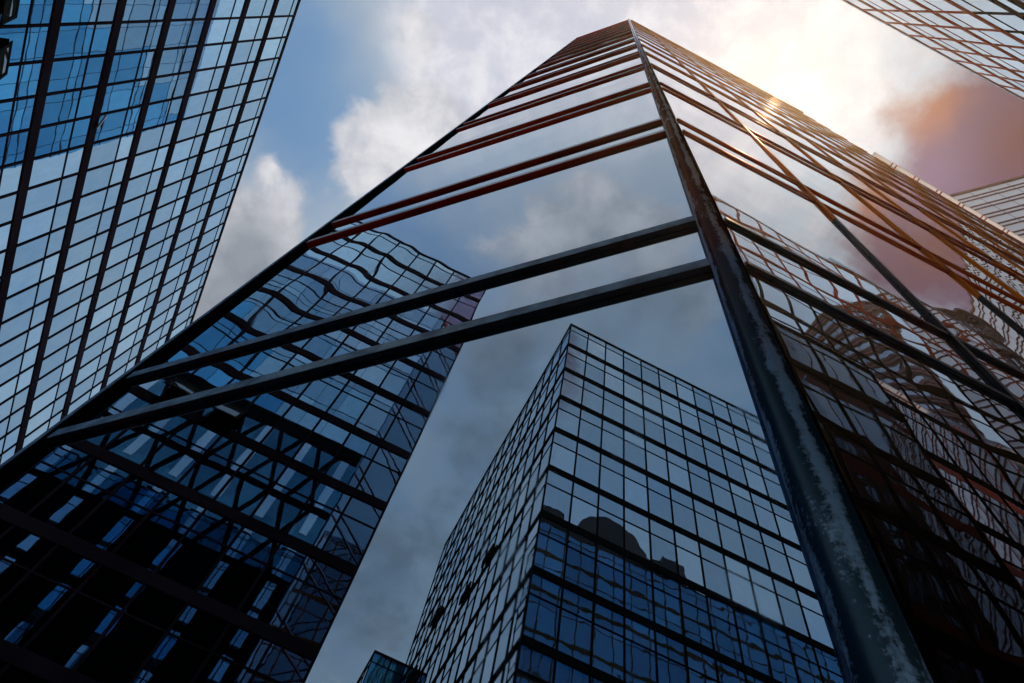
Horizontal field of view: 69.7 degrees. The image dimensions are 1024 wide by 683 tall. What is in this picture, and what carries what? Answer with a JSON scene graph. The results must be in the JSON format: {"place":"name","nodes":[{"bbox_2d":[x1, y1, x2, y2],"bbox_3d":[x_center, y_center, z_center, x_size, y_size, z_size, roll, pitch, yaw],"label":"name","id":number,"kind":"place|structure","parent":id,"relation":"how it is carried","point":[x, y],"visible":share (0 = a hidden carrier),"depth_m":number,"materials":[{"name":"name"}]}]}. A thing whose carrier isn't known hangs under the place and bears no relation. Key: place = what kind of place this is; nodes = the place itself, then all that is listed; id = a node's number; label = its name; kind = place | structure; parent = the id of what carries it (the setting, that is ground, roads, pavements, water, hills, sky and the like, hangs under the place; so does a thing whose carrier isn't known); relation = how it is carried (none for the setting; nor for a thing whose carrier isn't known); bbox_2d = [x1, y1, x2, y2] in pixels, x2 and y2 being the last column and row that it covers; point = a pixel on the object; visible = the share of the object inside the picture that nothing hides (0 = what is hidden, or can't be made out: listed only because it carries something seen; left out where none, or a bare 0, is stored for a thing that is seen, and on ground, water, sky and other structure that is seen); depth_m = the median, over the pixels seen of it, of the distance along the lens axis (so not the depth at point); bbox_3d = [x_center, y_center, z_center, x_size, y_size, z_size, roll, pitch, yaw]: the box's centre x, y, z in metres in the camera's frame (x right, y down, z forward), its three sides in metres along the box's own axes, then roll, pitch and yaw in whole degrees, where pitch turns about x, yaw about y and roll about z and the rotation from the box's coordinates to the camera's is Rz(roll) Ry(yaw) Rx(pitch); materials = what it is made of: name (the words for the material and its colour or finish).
{"place":"outdoors","nodes":[
{"label":"outdoors","id":0,"kind":"place"},
{"bbox_2d":[0,0,300,464],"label":"office tower","id":1,"kind":"structure","parent":0,"point":[128,129],"depth_m":54.63,"materials":[{"name":"blue glass"}]},
{"bbox_2d":[0,41,12,79],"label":"open window","id":2,"kind":"structure","parent":1,"relation":"in","point":[5,51],"depth_m":36.96,"materials":[{"name":"black metal"}]},
{"bbox_2d":[0,0,19,25],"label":"open window","id":3,"kind":"structure","parent":1,"relation":"in","point":[10,8],"depth_m":35.45,"materials":[{"name":"black metal"}]},
{"bbox_2d":[0,18,1023,682],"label":"glass tower","id":4,"kind":"structure","parent":0,"point":[628,350],"depth_m":5.04,"materials":[{"name":"glass"}]},
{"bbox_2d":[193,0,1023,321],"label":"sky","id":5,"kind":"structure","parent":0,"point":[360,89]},
{"bbox_2d":[842,0,1023,100],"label":"office tower","id":6,"kind":"structure","parent":0,"point":[983,39],"depth_m":48.53,"materials":[{"name":"glass"}]},
{"label":"ground","id":7,"kind":"structure","parent":0,"visible":0},
{"bbox_2d":[872,152,1023,247],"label":"office wing","id":8,"kind":"structure","parent":7,"relation":"on","point":[1016,238],"depth_m":67.93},
{"bbox_2d":[950,175,1023,238],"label":"office block","id":9,"kind":"structure","parent":7,"relation":"on","point":[1001,203],"depth_m":106.01,"materials":[{"name":"grey glass"}]},
{"bbox_2d":[1007,0,1023,9],"bbox_3d":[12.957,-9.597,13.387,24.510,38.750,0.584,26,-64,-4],"label":"office block","id":10,"kind":"structure","parent":7,"relation":"on","point":[1019,3],"depth_m":31.16,"materials":[{"name":"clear glass"}]}
]}

